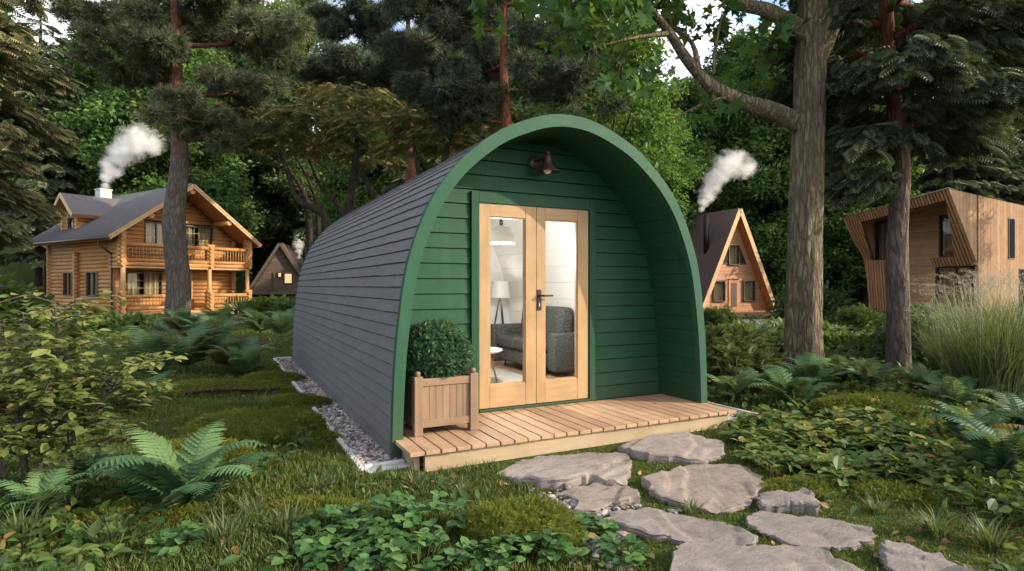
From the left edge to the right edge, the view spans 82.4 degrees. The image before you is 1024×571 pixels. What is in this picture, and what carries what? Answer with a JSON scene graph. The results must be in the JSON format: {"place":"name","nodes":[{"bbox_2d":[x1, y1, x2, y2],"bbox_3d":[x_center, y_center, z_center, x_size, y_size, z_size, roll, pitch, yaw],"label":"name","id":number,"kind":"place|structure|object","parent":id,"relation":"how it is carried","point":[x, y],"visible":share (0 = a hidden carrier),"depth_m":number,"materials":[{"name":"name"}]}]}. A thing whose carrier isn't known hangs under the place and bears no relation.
{"place":"outdoors","nodes":[
{"label":"outdoors","id":0,"kind":"place"},
{"bbox_2d":[0,218,45,297],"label":"lawn","id":1,"kind":"structure","parent":0,"point":[24,271],"depth_m":47.39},
{"bbox_2d":[8,0,974,129],"label":"sky","id":2,"kind":"structure","parent":0,"point":[702,45],"materials":[{"name":"white"}]},
{"bbox_2d":[277,358,741,472],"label":"gravel","id":3,"kind":"structure","parent":0,"point":[353,436],"depth_m":5.73,"materials":[{"name":"gravel"}]},
{"bbox_2d":[291,114,706,458],"bbox_3d":[-1.019,-0.091,8.499,3.368,2.957,6.972,0,0,-27],"label":"glamping pod","id":4,"kind":"object","parent":3,"relation":"on","point":[602,247],"visible":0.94,"depth_m":6.09,"materials":[{"name":"wood"}]},
{"bbox_2d":[479,203,535,408],"bbox_3d":[-0.047,0.202,5.839,0.633,2.000,0.050,0,0,-27],"label":"door leaf","id":5,"kind":"structure","parent":4,"relation":"in","point":[493,395],"depth_m":5.82,"materials":[{"name":"brown wood"}]},
{"bbox_2d":[491,306,574,372],"bbox_3d":[0.300,0.725,8.472,0.670,0.861,1.650,0,0,-27],"label":"sofa","id":6,"kind":"object","parent":4,"relation":"in","point":[560,345],"visible":0.55,"depth_m":8.08,"materials":[{"name":"fabric"}]},
{"bbox_2d":[536,207,587,402],"bbox_3d":[0.537,0.202,6.096,0.633,2.000,0.118,0,0,-27],"label":"door leaf","id":7,"kind":"structure","parent":4,"relation":"in","point":[566,388],"depth_m":6.13,"materials":[{"name":"brown wood"}]},
{"bbox_2d":[273,357,757,470],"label":"kerb","id":8,"kind":"structure","parent":3,"relation":"on","point":[376,464],"depth_m":4.98,"materials":[{"name":"concrete"}]},
{"bbox_2d":[0,245,1023,570],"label":"ground","id":9,"kind":"structure","parent":0,"point":[240,287],"depth_m":3.90,"materials":[{"name":"plant"}]},
{"bbox_2d":[0,271,59,331],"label":"shrub","id":10,"kind":"object","parent":9,"relation":"on","point":[8,287],"visible":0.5,"depth_m":20.69,"materials":[{"name":"green plant"}]},
{"bbox_2d":[0,492,65,549],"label":"grass tuft","id":11,"kind":"object","parent":9,"relation":"on","point":[19,529],"visible":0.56,"depth_m":3.10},
{"bbox_2d":[0,0,88,249],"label":"conifer tree","id":12,"kind":"object","parent":9,"relation":"on","point":[17,121],"visible":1,"depth_m":10.74,"materials":[{"name":"plant"}]},
{"bbox_2d":[0,460,92,514],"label":"fern","id":13,"kind":"object","parent":9,"relation":"on","point":[40,489],"visible":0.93,"depth_m":3.40,"materials":[{"name":"plant"}]},
{"bbox_2d":[0,8,94,295],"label":"conifer tree","id":14,"kind":"object","parent":9,"relation":"on","point":[35,228],"visible":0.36,"depth_m":43.08,"materials":[{"name":"green plant"}]},
{"bbox_2d":[14,25,164,223],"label":"broadleaf tree","id":15,"kind":"object","parent":9,"relation":"on","point":[85,76],"visible":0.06,"depth_m":46.30,"materials":[{"name":"green plant"}]},
{"bbox_2d":[0,290,191,495],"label":"leafy shrub","id":16,"kind":"object","parent":9,"relation":"on","point":[23,439],"visible":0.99,"depth_m":3.79,"materials":[{"name":"green plant"}]},
{"bbox_2d":[52,308,165,334],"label":"shrub","id":17,"kind":"object","parent":9,"relation":"on","point":[117,319],"visible":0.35,"depth_m":18.60,"materials":[{"name":"green plant"}]},
{"bbox_2d":[72,496,206,538],"bbox_3d":[-2.221,1.357,3.435,0.806,0.218,0.552,0,0,-1],"label":"mossy mound","id":18,"kind":"object","parent":9,"relation":"on","point":[182,511],"visible":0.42,"depth_m":3.40,"materials":[{"name":"plant"}]},
{"bbox_2d":[73,421,278,508],"bbox_3d":[-1.980,1.136,3.492,1.134,0.511,1.000,0,0,-27],"label":"fern","id":19,"kind":"object","parent":18,"relation":"on","point":[191,473],"visible":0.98,"depth_m":3.52,"materials":[{"name":"plant"}]},
{"bbox_2d":[27,183,261,316],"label":"log house","id":20,"kind":"structure","parent":9,"relation":"on","point":[100,242],"depth_m":33.27,"materials":[{"name":"wood"}]},
{"bbox_2d":[126,271,162,294],"bbox_3d":[-20.283,-0.062,32.250,0.294,1.400,1.930,0,0,32],"label":"window","id":21,"kind":"structure","parent":20,"relation":"in","point":[152,281],"depth_m":32.44,"materials":[{"name":"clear glass"}]},
{"bbox_2d":[44,13,265,292],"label":"broadleaf tree","id":22,"kind":"object","parent":9,"relation":"on","point":[120,141],"visible":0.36,"depth_m":43.76,"materials":[{"name":"green plant"}]},
{"bbox_2d":[93,325,217,376],"bbox_3d":[-5.128,0.949,8.282,1.331,0.768,1.554,0,0,24],"label":"fern","id":23,"kind":"object","parent":9,"relation":"on","point":[150,343],"visible":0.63,"depth_m":8.22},
{"bbox_2d":[144,520,218,563],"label":"clover plant","id":24,"kind":"object","parent":9,"relation":"on","point":[182,537],"visible":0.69,"depth_m":2.93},
{"bbox_2d":[46,0,316,331],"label":"pine tree","id":25,"kind":"object","parent":9,"relation":"on","point":[151,40],"visible":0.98,"depth_m":20.25,"materials":[{"name":"green plant"}]},
{"bbox_2d":[146,322,230,369],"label":"fern","id":26,"kind":"object","parent":9,"relation":"on","point":[195,357],"visible":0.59,"depth_m":9.35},
{"bbox_2d":[180,498,265,551],"bbox_3d":[-1.449,1.227,2.965,0.419,0.198,0.407,0,0,-27],"label":"grass tuft","id":27,"kind":"object","parent":9,"relation":"on","point":[224,533],"visible":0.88,"depth_m":2.94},
{"bbox_2d":[157,377,295,399],"bbox_3d":[-3.564,1.293,7.234,1.870,0.332,0.772,0,0,-1],"label":"mossy mound","id":28,"kind":"object","parent":9,"relation":"on","point":[192,384],"visible":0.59,"depth_m":7.13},
{"bbox_2d":[161,0,297,253],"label":"broadleaf tree","id":29,"kind":"object","parent":9,"relation":"on","point":[257,172],"visible":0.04,"depth_m":61.28,"materials":[{"name":"green plant"}]},
{"bbox_2d":[190,333,268,370],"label":"fern","id":30,"kind":"object","parent":9,"relation":"on","point":[220,357],"visible":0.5,"depth_m":9.24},
{"bbox_2d":[143,102,321,254],"bbox_3d":[-12.215,-3.490,25.749,8.276,8.664,5.124,0,0,-7],"label":"broadleaf tree","id":31,"kind":"object","parent":9,"relation":"on","point":[309,224],"visible":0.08,"depth_m":25.20,"materials":[{"name":"green plant"}]},
{"bbox_2d":[208,335,275,373],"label":"fern","id":32,"kind":"object","parent":9,"relation":"on","point":[245,356],"visible":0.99,"depth_m":8.95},
{"bbox_2d":[171,405,329,446],"bbox_3d":[-2.351,1.244,5.283,1.327,0.330,0.743,0,0,-7],"label":"mossy mound","id":33,"kind":"object","parent":9,"relation":"on","point":[255,423],"visible":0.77,"depth_m":5.15,"materials":[{"name":"plant"}]},
{"bbox_2d":[192,0,314,274],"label":"broadleaf tree","id":34,"kind":"object","parent":9,"relation":"on","point":[259,257],"visible":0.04,"depth_m":63.92,"materials":[{"name":"green plant"}]},
{"bbox_2d":[249,243,305,293],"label":"dark cabin","id":35,"kind":"object","parent":9,"relation":"on","point":[285,260],"visible":0.79,"depth_m":55.66,"materials":[{"name":"brown wood"}]},
{"bbox_2d":[228,0,345,261],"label":"broadleaf tree","id":36,"kind":"object","parent":9,"relation":"on","point":[307,47],"visible":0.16,"depth_m":57.53,"materials":[{"name":"green plant"}]},
{"bbox_2d":[258,392,333,408],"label":"mossy mound","id":37,"kind":"object","parent":9,"relation":"on","point":[304,399],"visible":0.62,"depth_m":6.65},
{"bbox_2d":[197,77,420,229],"bbox_3d":[-7.820,-3.799,22.210,10.126,8.796,6.595,0,0,16],"label":"yew tree","id":38,"kind":"object","parent":9,"relation":"on","point":[363,99],"visible":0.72,"depth_m":21.17,"materials":[{"name":"green plant"}]},
{"bbox_2d":[267,531,354,570],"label":"clover plant","id":39,"kind":"object","parent":9,"relation":"on","point":[319,555],"visible":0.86,"depth_m":2.81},
{"bbox_2d":[254,492,375,524],"bbox_3d":[-1.178,1.339,3.463,0.745,0.216,0.537,0,0,-21],"label":"mossy mound","id":40,"kind":"object","parent":9,"relation":"on","point":[312,502],"visible":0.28,"depth_m":3.44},
{"bbox_2d":[289,502,379,547],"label":"clover plant","id":41,"kind":"object","parent":9,"relation":"on","point":[334,513],"visible":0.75,"depth_m":3.08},
{"bbox_2d":[290,88,435,248],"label":"broadleaf tree","id":42,"kind":"object","parent":9,"relation":"on","point":[338,183],"visible":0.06,"depth_m":40.71,"materials":[{"name":"green plant"}]},
{"bbox_2d":[334,522,420,570],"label":"clover plant","id":43,"kind":"object","parent":9,"relation":"on","point":[362,560],"visible":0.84,"depth_m":2.87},
{"bbox_2d":[339,491,428,543],"bbox_3d":[-0.704,1.254,3.201,0.509,0.214,0.491,0,0,-27],"label":"clover plant","id":44,"kind":"object","parent":9,"relation":"on","point":[400,503],"visible":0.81,"depth_m":3.15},
{"bbox_2d":[286,0,520,181],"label":"pine tree","id":45,"kind":"object","parent":9,"relation":"on","point":[367,20],"visible":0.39,"depth_m":27.21,"materials":[{"name":"green plant"}]},
{"bbox_2d":[371,527,459,570],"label":"clover plant","id":46,"kind":"object","parent":9,"relation":"on","point":[424,536],"visible":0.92,"depth_m":2.85,"materials":[{"name":"plant"}]},
{"bbox_2d":[382,490,468,533],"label":"clover plant","id":47,"kind":"object","parent":9,"relation":"on","point":[408,522],"visible":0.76,"depth_m":3.21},
{"bbox_2d":[367,105,488,202],"bbox_3d":[-4.696,-7.947,37.002,9.632,20.143,8.709,0,0,-24],"label":"tree","id":48,"kind":"object","parent":9,"relation":"on","point":[400,180],"depth_m":36.21,"materials":[{"name":"green plant"}]},
{"bbox_2d":[368,95,521,174],"bbox_3d":[-2.315,-3.022,19.820,5.375,7.089,4.574,0,0,-7],"label":"yew tree","id":49,"kind":"object","parent":9,"relation":"on","point":[430,146],"visible":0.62,"depth_m":19.54,"materials":[{"name":"green plant"}]},
{"bbox_2d":[437,536,512,570],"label":"clover plant","id":50,"kind":"object","parent":9,"relation":"on","point":[467,553],"visible":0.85,"depth_m":2.83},
{"bbox_2d":[431,0,542,163],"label":"tree","id":51,"kind":"object","parent":9,"relation":"on","point":[511,45],"visible":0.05,"depth_m":58.22,"materials":[{"name":"green plant"}]},
{"bbox_2d":[373,0,630,136],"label":"pine tree","id":52,"kind":"object","parent":9,"relation":"on","point":[470,91],"visible":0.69,"depth_m":17.81,"materials":[{"name":"green plant"}]},
{"bbox_2d":[0,306,1023,570],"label":"ground cover","id":53,"kind":"object","parent":9,"relation":"on","point":[74,540],"visible":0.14,"depth_m":3.75,"materials":[{"name":"plant"}]},
{"bbox_2d":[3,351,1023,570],"bbox_3d":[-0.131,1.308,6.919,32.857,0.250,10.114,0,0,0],"label":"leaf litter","id":54,"kind":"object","parent":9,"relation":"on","point":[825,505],"visible":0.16,"depth_m":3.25,"materials":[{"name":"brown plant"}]},
{"bbox_2d":[480,531,549,570],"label":"clover plant","id":55,"kind":"object","parent":9,"relation":"on","point":[504,549],"visible":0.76,"depth_m":2.88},
{"bbox_2d":[454,492,588,558],"bbox_3d":[0.051,1.309,3.217,0.758,0.307,0.577,0,0,-4],"label":"mossy mound","id":56,"kind":"object","parent":9,"relation":"on","point":[522,515],"visible":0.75,"depth_m":3.11,"materials":[{"name":"plant"}]},
{"bbox_2d":[515,528,590,564],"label":"clover plant","id":57,"kind":"object","parent":9,"relation":"on","point":[560,543],"visible":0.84,"depth_m":2.92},
{"bbox_2d":[497,452,631,489],"bbox_3d":[0.405,1.371,4.411,1.054,0.132,0.848,0,0,-7],"label":"stepping stone","id":58,"kind":"object","parent":9,"relation":"on","point":[554,472],"visible":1,"depth_m":4.21,"materials":[{"name":"stone"}]},
{"bbox_2d":[395,394,735,471],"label":"wooden deck","id":59,"kind":"structure","parent":9,"relation":"on","point":[507,434],"depth_m":5.14,"materials":[{"name":"wood"}]},
{"bbox_2d":[403,368,477,436],"bbox_3d":[-0.663,0.967,5.106,0.562,0.527,0.562,0,0,-27],"label":"planter box","id":60,"kind":"object","parent":59,"relation":"on","point":[439,401],"visible":0.68,"depth_m":4.88,"materials":[{"name":"brown wood"}]},
{"bbox_2d":[405,318,475,378],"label":"clipped shrub","id":61,"kind":"object","parent":60,"relation":"in","point":[442,348],"visible":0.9,"depth_m":4.89,"materials":[{"name":"green plant"}]},
{"bbox_2d":[558,482,639,515],"bbox_3d":[0.546,1.376,3.800,0.555,0.090,0.460,0,0,-27],"label":"stepping stone","id":62,"kind":"object","parent":9,"relation":"on","point":[594,498],"visible":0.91,"depth_m":3.73,"materials":[{"name":"beige stone"}]},
{"bbox_2d":[517,0,682,178],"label":"broadleaf tree","id":63,"kind":"object","parent":9,"relation":"on","point":[621,123],"visible":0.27,"depth_m":24.10,"materials":[{"name":"green plant"}]},
{"bbox_2d":[528,484,681,570],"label":"pebbles","id":64,"kind":"object","parent":9,"relation":"on","point":[600,514],"visible":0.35,"depth_m":3.50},
{"bbox_2d":[593,531,652,566],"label":"clover plant","id":65,"kind":"object","parent":9,"relation":"on","point":[609,547],"visible":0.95,"depth_m":2.94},
{"bbox_2d":[467,0,851,371],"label":"oak tree","id":66,"kind":"object","parent":9,"relation":"on","point":[803,120],"visible":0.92,"depth_m":8.77,"materials":[{"name":"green plant"}]},
{"bbox_2d":[620,77,707,220],"bbox_3d":[7.910,-4.916,33.846,6.041,14.204,6.830,0,0,39],"label":"broadleaf tree","id":67,"kind":"object","parent":9,"relation":"on","point":[687,169],"visible":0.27,"depth_m":33.17,"materials":[{"name":"green plant"}]},
{"bbox_2d":[617,432,724,464],"bbox_3d":[1.391,1.373,4.884,0.924,0.112,0.728,0,0,-27],"label":"stepping stone","id":68,"kind":"object","parent":9,"relation":"on","point":[683,447],"visible":0.97,"depth_m":4.77,"materials":[{"name":"stone"}]},
{"bbox_2d":[603,507,757,545],"bbox_3d":[0.947,1.377,3.325,0.835,0.081,0.431,0,0,26],"label":"stepping stone","id":69,"kind":"object","parent":9,"relation":"on","point":[653,524],"visible":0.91,"depth_m":3.28,"materials":[{"name":"grey stone"}]},
{"bbox_2d":[634,75,745,300],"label":"broadleaf tree","id":70,"kind":"object","parent":9,"relation":"on","point":[704,194],"visible":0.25,"depth_m":41.96,"materials":[{"name":"green plant"}]},
{"bbox_2d":[641,463,763,513],"bbox_3d":[1.406,1.374,4.068,0.710,0.104,1.097,0,0,44],"label":"stepping stone","id":71,"kind":"object","parent":9,"relation":"on","point":[725,488],"visible":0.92,"depth_m":3.94,"materials":[{"name":"beige stone"}]},
{"bbox_2d":[686,208,774,316],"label":"frame cottage","id":72,"kind":"structure","parent":9,"relation":"on","point":[729,263],"depth_m":37.76,"materials":[{"name":"brown wood"}]},
{"bbox_2d":[685,24,790,279],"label":"broadleaf tree","id":73,"kind":"object","parent":9,"relation":"on","point":[731,53],"visible":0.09,"depth_m":45.43,"materials":[{"name":"green plant"}]},
{"bbox_2d":[705,321,793,384],"bbox_3d":[3.068,1.016,8.559,1.992,1.024,2.194,0,0,-9],"label":"leafy shrub","id":74,"kind":"object","parent":9,"relation":"on","point":[730,350],"visible":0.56,"depth_m":8.15,"materials":[{"name":"plant"}]},
{"bbox_2d":[669,541,863,570],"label":"stepping stone","id":75,"kind":"object","parent":9,"relation":"on","point":[715,556],"visible":1,"depth_m":2.85,"materials":[{"name":"grey stone"}]},
{"bbox_2d":[730,442,831,472],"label":"broad leaved plant","id":76,"kind":"object","parent":9,"relation":"on","point":[754,450],"visible":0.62,"depth_m":4.50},
{"bbox_2d":[755,488,820,515],"bbox_3d":[1.720,1.370,3.671,0.390,0.141,0.262,0,0,7],"label":"stepping stone","id":77,"kind":"object","parent":9,"relation":"on","point":[801,501],"visible":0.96,"depth_m":3.59,"materials":[{"name":"grey stone"}]},
{"bbox_2d":[705,29,876,300],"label":"broadleaf tree","id":78,"kind":"object","parent":9,"relation":"on","point":[771,235],"visible":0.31,"depth_m":40.35,"materials":[{"name":"green plant"}]},
{"bbox_2d":[748,365,838,403],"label":"fern","id":79,"kind":"object","parent":9,"relation":"on","point":[785,388],"visible":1,"depth_m":6.59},
{"bbox_2d":[751,473,846,502],"bbox_3d":[1.914,1.374,3.939,0.718,0.203,0.465,0,0,-1],"label":"mossy mound","id":80,"kind":"object","parent":9,"relation":"on","point":[818,487],"visible":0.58,"depth_m":3.90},
{"bbox_2d":[755,419,849,449],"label":"broad leaved plant","id":81,"kind":"object","parent":9,"relation":"on","point":[812,434],"visible":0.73,"depth_m":4.99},
{"bbox_2d":[745,511,876,551],"bbox_3d":[1.669,1.381,3.264,0.680,0.054,0.476,0,0,18],"label":"stepping stone","id":82,"kind":"object","parent":9,"relation":"on","point":[828,534],"visible":0.94,"depth_m":3.26,"materials":[{"name":"grey stone"}]},
{"bbox_2d":[764,280,858,318],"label":"shrub","id":83,"kind":"object","parent":9,"relation":"on","point":[833,301],"visible":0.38,"depth_m":32.69,"materials":[{"name":"green plant"}]},
{"bbox_2d":[761,352,863,385],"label":"fern","id":84,"kind":"object","parent":9,"relation":"on","point":[809,366],"visible":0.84,"depth_m":7.40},
{"bbox_2d":[773,451,883,486],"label":"broad leaved plant","id":85,"kind":"object","parent":9,"relation":"on","point":[839,468],"visible":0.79,"depth_m":4.13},
{"bbox_2d":[787,418,899,451],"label":"broad leaved plant","id":86,"kind":"object","parent":9,"relation":"on","point":[850,439],"visible":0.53,"depth_m":4.90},
{"bbox_2d":[823,302,885,332],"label":"round bush","id":87,"kind":"object","parent":9,"relation":"on","point":[861,317],"visible":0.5,"depth_m":19.53,"materials":[{"name":"green plant"}]},
{"bbox_2d":[820,404,902,426],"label":"broad leaved plant","id":88,"kind":"object","parent":9,"relation":"on","point":[867,416],"visible":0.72,"depth_m":5.68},
{"bbox_2d":[831,357,907,386],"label":"fern","id":89,"kind":"object","parent":9,"relation":"on","point":[868,369],"visible":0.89,"depth_m":7.52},
{"bbox_2d":[823,155,929,305],"bbox_3d":[24.043,-4.916,40.000,8.233,13.087,9.318,0,0,6],"label":"broadleaf tree","id":90,"kind":"object","parent":9,"relation":"on","point":[852,279],"visible":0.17,"depth_m":38.80,"materials":[{"name":"green plant"}]},
{"bbox_2d":[801,391,962,418],"bbox_3d":[3.912,1.254,6.130,1.666,0.291,0.652,0,0,-1],"label":"mossy mound","id":91,"kind":"object","parent":9,"relation":"on","point":[897,402],"visible":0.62,"depth_m":6.04,"materials":[{"name":"plant"}]},
{"bbox_2d":[741,0,1023,374],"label":"pine tree","id":92,"kind":"object","parent":9,"relation":"on","point":[942,55],"visible":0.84,"depth_m":8.89,"materials":[{"name":"green plant"}]},
{"bbox_2d":[829,420,935,451],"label":"broad leaved plant","id":93,"kind":"object","parent":9,"relation":"on","point":[871,427],"visible":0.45,"depth_m":4.94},
{"bbox_2d":[848,476,940,507],"bbox_3d":[2.518,1.363,3.835,0.624,0.204,0.446,0,0,2],"label":"mossy mound","id":94,"kind":"object","parent":9,"relation":"on","point":[907,494],"visible":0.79,"depth_m":3.76,"materials":[{"name":"plant"}]},
{"bbox_2d":[853,445,958,487],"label":"broad leaved plant","id":95,"kind":"object","parent":9,"relation":"on","point":[877,456],"visible":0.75,"depth_m":4.07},
{"bbox_2d":[878,423,972,450],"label":"broad leaved plant","id":96,"kind":"object","parent":9,"relation":"on","point":[906,429],"visible":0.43,"depth_m":4.75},
{"bbox_2d":[878,540,978,570],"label":"stepping stone","id":97,"kind":"object","parent":9,"relation":"on","point":[897,556],"visible":0.99,"depth_m":2.85,"materials":[{"name":"grey stone"}]},
{"bbox_2d":[863,303,995,368],"bbox_3d":[7.463,0.908,10.125,2.281,1.209,2.361,0,0,-27],"label":"shrub","id":98,"kind":"object","parent":9,"relation":"on","point":[878,349],"visible":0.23,"depth_m":10.04,"materials":[{"name":"green plant"}]},
{"bbox_2d":[841,187,1023,314],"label":"modern house","id":99,"kind":"structure","parent":9,"relation":"on","point":[963,230],"depth_m":28.23,"materials":[{"name":"brown wood"}]},
{"bbox_2d":[935,266,974,313],"bbox_3d":[21.540,0.263,28.469,0.294,2.450,1.680,0,0,-22],"label":"window","id":100,"kind":"structure","parent":99,"relation":"in","point":[937,270],"depth_m":28.55,"materials":[{"name":"black glass"}]},
{"bbox_2d":[905,504,977,539],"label":"grass tuft","id":101,"kind":"object","parent":9,"relation":"on","point":[934,528],"visible":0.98,"depth_m":3.24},
{"bbox_2d":[893,439,995,475],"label":"broad leaved plant","id":102,"kind":"object","parent":9,"relation":"on","point":[939,459],"visible":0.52,"depth_m":4.18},
{"bbox_2d":[883,269,1023,410],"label":"tall grass clump","id":103,"kind":"object","parent":9,"relation":"on","point":[988,363],"visible":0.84,"depth_m":6.28,"materials":[{"name":"plant"}]},
{"bbox_2d":[895,302,1011,380],"bbox_3d":[5.976,0.782,7.996,1.458,1.169,1.402,0,0,-27],"label":"tall grass clump","id":104,"kind":"object","parent":9,"relation":"on","point":[933,365],"visible":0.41,"depth_m":8.00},
{"bbox_2d":[906,101,1019,227],"bbox_3d":[29.201,-7.973,38.964,9.125,19.083,8.250,0,0,2],"label":"conifer tree","id":105,"kind":"object","parent":9,"relation":"on","point":[945,176],"visible":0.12,"depth_m":38.22,"materials":[{"name":"green plant"}]},
{"bbox_2d":[916,372,1009,407],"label":"fern","id":106,"kind":"object","parent":9,"relation":"on","point":[957,391],"visible":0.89,"depth_m":6.15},
{"bbox_2d":[908,399,1021,439],"bbox_3d":[3.812,1.140,4.777,0.688,0.352,0.798,0,0,-35],"label":"fern","id":107,"kind":"object","parent":9,"relation":"on","point":[976,414],"visible":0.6,"depth_m":4.81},
{"bbox_2d":[918,270,1023,346],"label":"tall grass clump","id":108,"kind":"object","parent":9,"relation":"on","point":[989,320],"visible":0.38,"depth_m":8.36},
{"bbox_2d":[920,413,1023,477],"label":"fern","id":109,"kind":"object","parent":9,"relation":"on","point":[992,447],"visible":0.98,"depth_m":3.97,"materials":[{"name":"plant"}]},
{"bbox_2d":[941,263,1023,372],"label":"tall grass clump","id":110,"kind":"object","parent":9,"relation":"on","point":[1001,306],"visible":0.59,"depth_m":6.67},
{"bbox_2d":[953,121,1023,204],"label":"conifer tree","id":111,"kind":"object","parent":9,"relation":"on","point":[1018,182],"visible":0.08,"depth_m":40.43,"materials":[{"name":"green plant"}]},
{"bbox_2d":[953,510,1023,551],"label":"grass tuft","id":112,"kind":"object","parent":9,"relation":"on","point":[988,539],"visible":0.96,"depth_m":3.09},
{"bbox_2d":[968,391,1023,429],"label":"fern","id":113,"kind":"object","parent":9,"relation":"on","point":[1013,403],"visible":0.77,"depth_m":5.39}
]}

